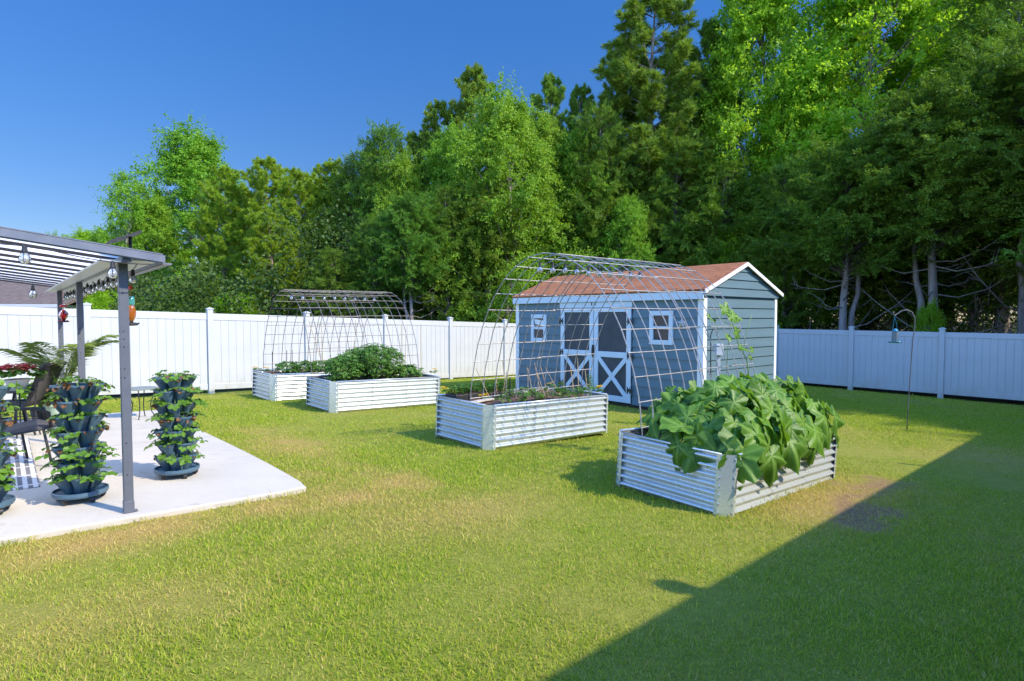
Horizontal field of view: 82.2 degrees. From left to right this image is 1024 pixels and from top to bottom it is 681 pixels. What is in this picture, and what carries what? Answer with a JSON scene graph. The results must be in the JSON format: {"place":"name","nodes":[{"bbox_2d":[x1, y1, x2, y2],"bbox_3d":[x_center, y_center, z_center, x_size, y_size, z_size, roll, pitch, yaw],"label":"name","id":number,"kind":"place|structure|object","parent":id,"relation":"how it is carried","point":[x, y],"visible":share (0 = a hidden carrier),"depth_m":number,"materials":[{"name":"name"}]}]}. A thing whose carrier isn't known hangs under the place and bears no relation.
{"place":"outdoors","nodes":[
{"label":"outdoors","id":0,"kind":"place"},
{"bbox_2d":[17,375,47,419],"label":"potted shrub","id":1,"kind":"object","parent":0,"point":[41,415],"visible":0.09,"depth_m":8.68,"materials":[{"name":"green plant"}]},
{"bbox_2d":[0,410,305,545],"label":"patio","id":2,"kind":"structure","parent":0,"point":[226,474],"depth_m":5.29,"materials":[{"name":"concrete"}]},
{"bbox_2d":[0,386,15,513],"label":"planter tower","id":3,"kind":"structure","parent":2,"relation":"on","point":[7,500],"depth_m":4.53,"materials":[{"name":"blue plastic"}]},
{"bbox_2d":[0,389,40,438],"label":"plant stand","id":4,"kind":"object","parent":2,"relation":"on","point":[20,416],"visible":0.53,"depth_m":7.78,"materials":[{"name":"black metal"}]},
{"bbox_2d":[0,363,47,390],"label":"flower pot","id":5,"kind":"object","parent":4,"relation":"on","point":[13,370],"visible":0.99,"depth_m":7.67,"materials":[{"name":"red plant"}]},
{"bbox_2d":[3,438,39,490],"bbox_3d":[-5.757,1.278,5.716,1.700,0.006,2.800,-2,3,-41],"label":"outdoor rug","id":6,"kind":"object","parent":2,"relation":"on","point":[25,476],"visible":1,"depth_m":5.89,"materials":[{"name":"white fabric"}]},
{"bbox_2d":[2,403,56,464],"bbox_3d":[-5.070,0.797,5.817,0.619,0.955,0.827,1,3,30],"label":"sling chair","id":7,"kind":"object","parent":6,"relation":"on","point":[27,426],"visible":0.77,"depth_m":5.94,"materials":[{"name":"metal"}]},
{"bbox_2d":[1,361,67,434],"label":"sling chair","id":8,"kind":"object","parent":2,"relation":"on","point":[41,385],"visible":0.56,"depth_m":8.07,"materials":[{"name":"fabric"}]},
{"bbox_2d":[0,335,118,429],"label":"potted palm","id":9,"kind":"object","parent":2,"relation":"on","point":[89,348],"visible":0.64,"depth_m":8.26,"materials":[{"name":"green plant"}]},
{"bbox_2d":[49,381,108,505],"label":"planter tower","id":10,"kind":"structure","parent":2,"relation":"on","point":[66,491],"depth_m":4.78,"materials":[{"name":"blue plastic"}]},
{"bbox_2d":[49,425,80,443],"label":"strawberry plant","id":11,"kind":"object","parent":10,"relation":"on","point":[66,437],"visible":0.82,"depth_m":4.67,"materials":[{"name":"green plant"}]},
{"bbox_2d":[48,453,88,474],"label":"strawberry plant","id":12,"kind":"object","parent":10,"relation":"on","point":[64,469],"visible":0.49,"depth_m":4.68,"materials":[{"name":"green plant"}]},
{"bbox_2d":[60,441,95,458],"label":"strawberry plant","id":13,"kind":"object","parent":10,"relation":"on","point":[84,453],"visible":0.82,"depth_m":4.66,"materials":[{"name":"green plant"}]},
{"bbox_2d":[0,226,171,513],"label":"pergola","id":14,"kind":"object","parent":2,"relation":"on","point":[59,273],"visible":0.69,"depth_m":4.60,"materials":[{"name":"metal"}]},
{"bbox_2d":[0,243,151,278],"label":"string lights","id":15,"kind":"object","parent":14,"relation":"hanging from","point":[24,258],"visible":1,"depth_m":4.04,"materials":[{"name":"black glass"}]},
{"bbox_2d":[63,264,136,300],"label":"string lights","id":16,"kind":"object","parent":14,"relation":"hanging from","point":[95,288],"visible":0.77,"depth_m":6.21,"materials":[{"name":"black glass"}]},
{"bbox_2d":[128,283,139,325],"bbox_3d":[-3.454,-0.380,5.329,0.137,0.493,0.144,0,2,0],"label":"hummingbird feeder","id":17,"kind":"object","parent":14,"relation":"hanging from","point":[132,312],"visible":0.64,"depth_m":5.31,"materials":[{"name":"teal glass"}]},
{"bbox_2d":[131,386,158,419],"bbox_3d":[-5.990,1.011,9.495,0.490,0.496,0.490,0,2,0],"label":"side table","id":18,"kind":"object","parent":2,"relation":"on","point":[140,388],"visible":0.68,"depth_m":9.51,"materials":[{"name":"white metal"}]},
{"bbox_2d":[152,375,199,479],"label":"planter tower","id":19,"kind":"structure","parent":2,"relation":"on","point":[164,469],"depth_m":5.56,"materials":[{"name":"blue plastic"}]},
{"bbox_2d":[157,451,191,465],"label":"strawberry plant","id":20,"kind":"object","parent":19,"relation":"in","point":[171,459],"visible":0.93,"depth_m":5.50,"materials":[{"name":"green plant"}]},
{"bbox_2d":[445,382,484,400],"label":"plant","id":21,"kind":"object","parent":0,"point":[460,393],"visible":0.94,"depth_m":8.30,"materials":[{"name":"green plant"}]},
{"bbox_2d":[0,0,1016,321],"label":"sky","id":22,"kind":"structure","parent":0,"point":[83,83],"materials":[{"name":"blue"}]},
{"bbox_2d":[0,322,1023,680],"bbox_3d":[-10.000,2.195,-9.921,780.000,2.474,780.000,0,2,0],"label":"ground","id":23,"kind":"structure","parent":0,"point":[854,506],"depth_m":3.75,"materials":[{"name":"green plant"}]},
{"bbox_2d":[0,279,144,309],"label":"house","id":24,"kind":"structure","parent":23,"relation":"on","point":[14,294],"depth_m":25.80,"materials":[{"name":"grey"}]},
{"bbox_2d":[68,224,107,240],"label":"broadleaf tree","id":25,"kind":"object","parent":23,"relation":"on","point":[80,235],"visible":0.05,"depth_m":53.97,"materials":[{"name":"green plant"}]},
{"bbox_2d":[72,288,117,309],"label":"shrub","id":26,"kind":"object","parent":23,"relation":"on","point":[100,300],"visible":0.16,"depth_m":26.55,"materials":[{"name":"green plant"}]},
{"bbox_2d":[85,167,173,296],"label":"broadleaf tree","id":27,"kind":"object","parent":23,"relation":"on","point":[121,185],"visible":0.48,"depth_m":32.39,"materials":[{"name":"green plant"}]},
{"bbox_2d":[114,189,196,295],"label":"broadleaf tree","id":28,"kind":"object","parent":23,"relation":"on","point":[162,219],"visible":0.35,"depth_m":33.46,"materials":[{"name":"green plant"}]},
{"bbox_2d":[97,110,247,287],"bbox_3d":[-19.858,-6.636,36.553,12.301,14.716,10.553,1,3,33],"label":"broadleaf tree","id":29,"kind":"object","parent":23,"relation":"on","point":[189,163],"visible":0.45,"depth_m":35.29,"materials":[{"name":"green plant"}]},
{"bbox_2d":[175,272,222,312],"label":"cedar tree","id":30,"kind":"object","parent":23,"relation":"on","point":[208,291],"visible":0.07,"depth_m":23.55,"materials":[{"name":"green plant"}]},
{"bbox_2d":[189,164,249,285],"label":"pine tree","id":31,"kind":"object","parent":23,"relation":"on","point":[208,226],"visible":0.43,"depth_m":30.29,"materials":[{"name":"green plant"}]},
{"bbox_2d":[202,288,263,314],"bbox_3d":[-10.441,-0.374,22.345,3.863,3.413,3.202,2,3,45],"label":"shrub","id":32,"kind":"object","parent":23,"relation":"on","point":[244,300],"visible":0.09,"depth_m":22.04,"materials":[{"name":"green plant"}]},
{"bbox_2d":[0,302,515,399],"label":"privacy fence","id":33,"kind":"object","parent":23,"relation":"on","point":[214,351],"visible":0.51,"depth_m":14.54,"materials":[{"name":"white plastic"}]},
{"bbox_2d":[218,154,297,310],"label":"pine tree","id":34,"kind":"object","parent":23,"relation":"on","point":[251,206],"visible":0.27,"depth_m":30.07,"materials":[{"name":"green plant"}]},
{"bbox_2d":[235,208,312,315],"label":"pine tree","id":35,"kind":"object","parent":23,"relation":"on","point":[262,230],"visible":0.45,"depth_m":24.34,"materials":[{"name":"green plant"}]},
{"bbox_2d":[252,369,328,400],"bbox_3d":[-4.465,0.964,13.372,2.444,0.587,1.286,0,2,-41],"label":"raised bed","id":36,"kind":"object","parent":23,"relation":"on","point":[276,385],"visible":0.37,"depth_m":12.42,"materials":[{"name":"white metal"}]},
{"bbox_2d":[273,361,301,373],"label":"bean plant","id":37,"kind":"object","parent":36,"relation":"on","point":[281,366],"visible":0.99,"depth_m":12.78,"materials":[{"name":"green plant"}]},
{"bbox_2d":[255,166,338,314],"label":"pine tree","id":38,"kind":"object","parent":23,"relation":"on","point":[299,183],"visible":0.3,"depth_m":27.17,"materials":[{"name":"green plant"}]},
{"bbox_2d":[303,157,354,306],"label":"pine tree","id":39,"kind":"object","parent":23,"relation":"on","point":[326,169],"visible":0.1,"depth_m":28.14,"materials":[{"name":"green plant"}]},
{"bbox_2d":[291,244,371,317],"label":"cedar tree","id":40,"kind":"object","parent":23,"relation":"on","point":[323,274],"visible":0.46,"depth_m":22.00,"materials":[{"name":"green plant"}]},
{"bbox_2d":[313,148,377,315],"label":"cedar tree","id":41,"kind":"object","parent":23,"relation":"on","point":[345,177],"visible":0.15,"depth_m":27.08,"materials":[{"name":"green plant"}]},
{"bbox_2d":[331,216,414,319],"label":"cedar tree","id":42,"kind":"object","parent":23,"relation":"on","point":[361,258],"visible":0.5,"depth_m":22.48,"materials":[{"name":"green plant"}]},
{"bbox_2d":[306,373,440,412],"bbox_3d":[-2.783,1.016,11.960,2.444,0.587,1.286,0,2,-41],"label":"raised bed","id":43,"kind":"object","parent":23,"relation":"on","point":[360,393],"visible":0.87,"depth_m":11.35,"materials":[{"name":"white metal"}]},
{"bbox_2d":[263,289,418,380],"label":"wire arch","id":44,"kind":"structure","parent":43,"relation":"on","point":[339,308],"depth_m":12.97,"materials":[{"name":"silver metal"}]},
{"bbox_2d":[320,355,364,380],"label":"tomato plant","id":45,"kind":"object","parent":43,"relation":"on","point":[341,376],"visible":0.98,"depth_m":11.12,"materials":[{"name":"green plant"}]},
{"bbox_2d":[332,348,372,378],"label":"tomato plant","id":46,"kind":"object","parent":43,"relation":"on","point":[355,352],"visible":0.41,"depth_m":11.59,"materials":[{"name":"green plant"}]},
{"bbox_2d":[357,343,395,378],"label":"tomato plant","id":47,"kind":"object","parent":43,"relation":"on","point":[374,371],"visible":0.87,"depth_m":11.61,"materials":[{"name":"green plant"}]},
{"bbox_2d":[372,346,406,378],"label":"tomato plant","id":48,"kind":"object","parent":43,"relation":"on","point":[397,354],"visible":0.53,"depth_m":11.97,"materials":[{"name":"green plant"}]},
{"bbox_2d":[393,364,420,377],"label":"pepper plant","id":49,"kind":"object","parent":43,"relation":"on","point":[410,368],"visible":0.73,"depth_m":12.20,"materials":[{"name":"green plant"}]},
{"bbox_2d":[336,117,425,314],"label":"broadleaf tree","id":50,"kind":"object","parent":23,"relation":"on","point":[379,136],"visible":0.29,"depth_m":26.07,"materials":[{"name":"green plant"}]},
{"bbox_2d":[352,142,440,319],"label":"broadleaf tree","id":51,"kind":"object","parent":23,"relation":"on","point":[408,178],"visible":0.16,"depth_m":25.25,"materials":[{"name":"green plant"}]},
{"bbox_2d":[359,188,456,319],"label":"cedar tree","id":52,"kind":"object","parent":23,"relation":"on","point":[413,217],"visible":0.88,"depth_m":21.81,"materials":[{"name":"green plant"}]},
{"bbox_2d":[396,130,430,306],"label":"pine tree","id":53,"kind":"object","parent":23,"relation":"on","point":[412,137],"visible":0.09,"depth_m":28.22,"materials":[{"name":"green plant"}]},
{"bbox_2d":[415,97,456,221],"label":"pine tree","id":54,"kind":"object","parent":23,"relation":"on","point":[433,117],"visible":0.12,"depth_m":28.10,"materials":[{"name":"green plant"}]},
{"bbox_2d":[400,181,493,321],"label":"cedar tree","id":55,"kind":"object","parent":23,"relation":"on","point":[454,290],"visible":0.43,"depth_m":22.87,"materials":[{"name":"green plant"}]},
{"bbox_2d":[399,113,501,322],"bbox_3d":[-2.415,-4.404,26.429,5.663,11.649,6.601,1,3,31],"label":"broadleaf tree","id":56,"kind":"object","parent":23,"relation":"on","point":[441,164],"visible":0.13,"depth_m":25.63,"materials":[{"name":"green plant"}]},
{"bbox_2d":[440,62,493,291],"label":"pine tree","id":57,"kind":"object","parent":23,"relation":"on","point":[473,85],"visible":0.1,"depth_m":27.16,"materials":[{"name":"green plant"}]},
{"bbox_2d":[437,177,531,322],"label":"cedar tree","id":58,"kind":"object","parent":23,"relation":"on","point":[489,240],"visible":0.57,"depth_m":22.98,"materials":[{"name":"green plant"}]},
{"bbox_2d":[420,67,603,322],"bbox_3d":[-0.409,-4.683,24.157,7.227,12.519,8.425,-1,3,-29],"label":"broadleaf tree","id":59,"kind":"object","parent":23,"relation":"on","point":[500,146],"visible":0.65,"depth_m":23.14,"materials":[{"name":"green plant"}]},
{"bbox_2d":[435,386,608,450],"bbox_3d":[0.196,1.088,8.694,2.444,0.587,1.286,0,2,-41],"label":"raised bed","id":60,"kind":"object","parent":23,"relation":"on","point":[493,424],"visible":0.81,"depth_m":8.03,"materials":[{"name":"silver metal"}]},
{"bbox_2d":[479,382,513,397],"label":"plant","id":61,"kind":"object","parent":60,"relation":"on","point":[490,391],"visible":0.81,"depth_m":8.71,"materials":[{"name":"green plant"}]},
{"bbox_2d":[481,161,568,311],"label":"cedar tree","id":62,"kind":"object","parent":23,"relation":"on","point":[547,246],"visible":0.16,"depth_m":24.46,"materials":[{"name":"green plant"}]},
{"bbox_2d":[484,105,590,308],"bbox_3d":[1.188,-4.702,26.907,7.065,12.467,6.061,0,2,6],"label":"broadleaf tree","id":63,"kind":"object","parent":23,"relation":"on","point":[542,125],"visible":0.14,"depth_m":25.88,"materials":[{"name":"green plant"}]},
{"bbox_2d":[529,72,569,235],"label":"pine tree","id":64,"kind":"object","parent":23,"relation":"on","point":[553,94],"visible":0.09,"depth_m":27.07,"materials":[{"name":"green plant"}]},
{"bbox_2d":[108,152,1020,333],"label":"woods","id":65,"kind":"object","parent":23,"relation":"on","point":[147,292],"visible":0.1,"depth_m":21.54,"materials":[{"name":"green plant"}]},
{"bbox_2d":[531,173,618,280],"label":"cedar tree","id":66,"kind":"object","parent":23,"relation":"on","point":[573,233],"visible":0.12,"depth_m":25.07,"materials":[{"name":"green plant"}]},
{"bbox_2d":[537,115,621,273],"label":"broadleaf tree","id":67,"kind":"object","parent":23,"relation":"on","point":[567,167],"visible":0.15,"depth_m":25.32,"materials":[{"name":"green plant"}]},
{"bbox_2d":[563,82,603,146],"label":"pine tree","id":68,"kind":"object","parent":23,"relation":"on","point":[581,103],"visible":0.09,"depth_m":28.37,"materials":[{"name":"green plant"}]},
{"bbox_2d":[552,98,655,274],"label":"cedar tree","id":69,"kind":"object","parent":23,"relation":"on","point":[609,133],"visible":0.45,"depth_m":25.07,"materials":[{"name":"green plant"}]},
{"bbox_2d":[572,141,666,266],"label":"cedar tree","id":70,"kind":"object","parent":23,"relation":"on","point":[633,182],"visible":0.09,"depth_m":25.79,"materials":[{"name":"green plant"}]},
{"bbox_2d":[597,47,657,194],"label":"pine tree","id":71,"kind":"object","parent":23,"relation":"on","point":[604,86],"visible":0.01,"depth_m":28.75,"materials":[{"name":"green plant"}]},
{"bbox_2d":[593,188,663,272],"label":"broadleaf tree","id":72,"kind":"object","parent":23,"relation":"on","point":[634,224],"visible":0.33,"depth_m":23.91,"materials":[{"name":"green plant"}]},
{"bbox_2d":[512,262,783,409],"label":"garden shed","id":73,"kind":"structure","parent":23,"relation":"on","point":[747,290],"depth_m":12.55,"materials":[{"name":"blue wood"}]},
{"bbox_2d":[531,314,546,341],"bbox_3d":[0.682,-0.310,14.651,0.072,0.680,0.550,-2,3,-40],"label":"window","id":74,"kind":"structure","parent":73,"relation":"in","point":[536,319],"depth_m":14.65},
{"bbox_2d":[558,308,593,391],"bbox_3d":[1.486,0.274,13.675,0.061,2.040,1.100,-2,3,-40],"label":"door","id":75,"kind":"structure","parent":73,"relation":"in","point":[569,330],"depth_m":13.65,"materials":[{"name":"white wood"}]},
{"bbox_2d":[591,308,632,403],"bbox_3d":[2.156,0.306,12.854,0.103,2.040,1.210,-2,3,-40],"label":"door","id":76,"kind":"structure","parent":73,"relation":"in","point":[612,364],"depth_m":12.82,"materials":[{"name":"white wood"}]},
{"bbox_2d":[649,311,673,344],"bbox_3d":[3.025,-0.258,11.868,0.072,0.685,0.565,-2,3,-40],"label":"window","id":77,"kind":"structure","parent":73,"relation":"in","point":[654,337],"depth_m":11.86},
{"bbox_2d":[590,0,732,269],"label":"pine tree","id":78,"kind":"object","parent":23,"relation":"on","point":[648,82],"visible":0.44,"depth_m":25.92,"materials":[{"name":"green plant"}]},
{"bbox_2d":[630,129,727,268],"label":"cedar tree","id":79,"kind":"object","parent":23,"relation":"on","point":[674,226],"visible":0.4,"depth_m":24.64,"materials":[{"name":"green plant"}]},
{"bbox_2d":[666,15,759,222],"bbox_3d":[9.619,-6.920,28.723,5.415,17.234,5.316,0,2,-2],"label":"pine tree","id":80,"kind":"object","parent":23,"relation":"on","point":[709,35],"visible":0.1,"depth_m":27.55,"materials":[{"name":"green plant"}]},
{"bbox_2d":[656,156,794,316],"bbox_3d":[8.642,-2.993,24.310,6.176,9.111,5.761,0,2,-5],"label":"cedar tree","id":81,"kind":"object","parent":23,"relation":"on","point":[716,204],"visible":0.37,"depth_m":23.62,"materials":[{"name":"green plant"}]},
{"bbox_2d":[615,426,837,516],"bbox_3d":[2.340,1.246,6.263,2.444,0.552,1.286,2,2,-41],"label":"raised bed","id":82,"kind":"object","parent":23,"relation":"on","point":[646,465],"visible":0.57,"depth_m":5.50,"materials":[{"name":"silver metal"}]},
{"bbox_2d":[470,252,754,435],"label":"wire arch","id":83,"kind":"structure","parent":82,"relation":"on","point":[678,309],"depth_m":7.49,"materials":[{"name":"silver metal"}]},
{"bbox_2d":[534,261,644,279],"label":"string lights","id":84,"kind":"object","parent":83,"relation":"hanging from","point":[553,269],"visible":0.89,"depth_m":7.73,"materials":[{"name":"clear glass"}]},
{"bbox_2d":[706,302,759,378],"bbox_3d":[2.708,0.077,7.007,0.779,1.099,0.285,0,2,0],"label":"climbing vine","id":85,"kind":"object","parent":83,"relation":"attached to","point":[733,316],"visible":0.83,"depth_m":7.02,"materials":[{"name":"green plant"}]},
{"bbox_2d":[636,380,717,436],"bbox_3d":[1.888,0.719,6.258,1.142,0.622,0.768,-2,3,-35],"label":"squash plant","id":86,"kind":"object","parent":82,"relation":"on","point":[666,404],"visible":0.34,"depth_m":6.11,"materials":[{"name":"green plant"}]},
{"bbox_2d":[645,380,792,490],"bbox_3d":[2.056,0.853,5.756,1.219,0.940,1.536,2,3,39],"label":"squash plant","id":87,"kind":"object","parent":82,"relation":"on","point":[735,426],"visible":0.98,"depth_m":5.35,"materials":[{"name":"green plant"}]},
{"bbox_2d":[702,372,824,474],"bbox_3d":[2.544,0.815,6.306,1.370,0.921,1.363,-2,3,-43],"label":"squash plant","id":88,"kind":"object","parent":82,"relation":"on","point":[806,439],"visible":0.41,"depth_m":5.92,"materials":[{"name":"green plant"}]},
{"bbox_2d":[735,372,844,452],"bbox_3d":[2.935,0.782,6.743,1.399,0.870,1.269,2,3,45],"label":"squash plant","id":89,"kind":"object","parent":82,"relation":"on","point":[817,412],"visible":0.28,"depth_m":6.41,"materials":[{"name":"green plant"}]},
{"bbox_2d":[690,211,793,328],"bbox_3d":[9.194,-1.792,24.240,4.704,7.667,5.675,1,2,18],"label":"shrub","id":90,"kind":"object","parent":23,"relation":"on","point":[729,253],"visible":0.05,"depth_m":23.65,"materials":[{"name":"green plant"}]},
{"bbox_2d":[676,0,862,315],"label":"broadleaf tree","id":91,"kind":"object","parent":23,"relation":"on","point":[753,20],"visible":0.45,"depth_m":25.13,"materials":[{"name":"green plant"}]},
{"bbox_2d":[737,156,849,328],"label":"cedar tree","id":92,"kind":"object","parent":23,"relation":"on","point":[781,283],"visible":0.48,"depth_m":22.29,"materials":[{"name":"green plant"}]},
{"bbox_2d":[723,26,875,329],"bbox_3d":[12.008,-5.529,25.199,6.408,14.446,7.154,2,3,37],"label":"broadleaf tree","id":93,"kind":"object","parent":23,"relation":"on","point":[794,109],"visible":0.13,"depth_m":23.81,"materials":[{"name":"green plant"}]},
{"bbox_2d":[743,122,956,329],"bbox_3d":[11.557,-2.705,20.206,6.265,8.959,6.427,0,2,0],"label":"cedar tree","id":94,"kind":"object","parent":23,"relation":"on","point":[812,245],"visible":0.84,"depth_m":19.41,"materials":[{"name":"green plant"}]},
{"bbox_2d":[744,0,1010,331],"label":"broadleaf tree","id":95,"kind":"object","parent":23,"relation":"on","point":[860,20],"visible":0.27,"depth_m":23.38,"materials":[{"name":"green plant"}]},
{"bbox_2d":[824,228,974,330],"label":"cedar tree","id":96,"kind":"object","parent":23,"relation":"on","point":[892,279],"visible":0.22,"depth_m":21.68,"materials":[{"name":"green plant"}]},
{"bbox_2d":[776,325,1023,400],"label":"privacy fence","id":97,"kind":"object","parent":23,"relation":"on","point":[987,365],"visible":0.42,"depth_m":16.46,"materials":[{"name":"white plastic"}]},
{"bbox_2d":[813,61,1023,333],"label":"cedar tree","id":98,"kind":"object","parent":23,"relation":"on","point":[914,145],"visible":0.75,"depth_m":17.61,"materials":[{"name":"green plant"}]},
{"bbox_2d":[821,1,1023,332],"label":"broadleaf tree","id":99,"kind":"object","parent":23,"relation":"on","point":[899,72],"visible":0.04,"depth_m":24.92,"materials":[{"name":"green plant"}]},
{"bbox_2d":[909,297,950,331],"bbox_3d":[12.648,0.255,17.911,1.589,3.317,1.317,0,2,-9],"label":"shrub","id":100,"kind":"object","parent":23,"relation":"on","point":[934,322],"visible":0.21,"depth_m":17.80,"materials":[{"name":"green plant"}]},
{"bbox_2d":[897,0,1023,332],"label":"cedar tree","id":101,"kind":"object","parent":23,"relation":"on","point":[982,23],"visible":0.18,"depth_m":20.36,"materials":[{"name":"green plant"}]},
{"bbox_2d":[899,17,1023,333],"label":"cedar tree","id":102,"kind":"object","parent":23,"relation":"on","point":[1010,62],"visible":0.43,"depth_m":17.33,"materials":[{"name":"green plant"}]},
{"bbox_2d":[905,64,1022,332],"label":"cedar tree","id":103,"kind":"object","parent":23,"relation":"on","point":[965,291],"visible":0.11,"depth_m":20.74,"materials":[{"name":"green plant"}]},
{"bbox_2d":[969,124,1023,315],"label":"cedar tree","id":104,"kind":"object","parent":23,"relation":"on","point":[1011,270],"visible":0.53,"depth_m":18.33,"materials":[{"name":"green plant"}]},
{"bbox_2d":[989,160,1023,262],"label":"cedar tree","id":105,"kind":"object","parent":23,"relation":"on","point":[1020,255],"visible":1,"depth_m":15.42,"materials":[{"name":"green plant"}]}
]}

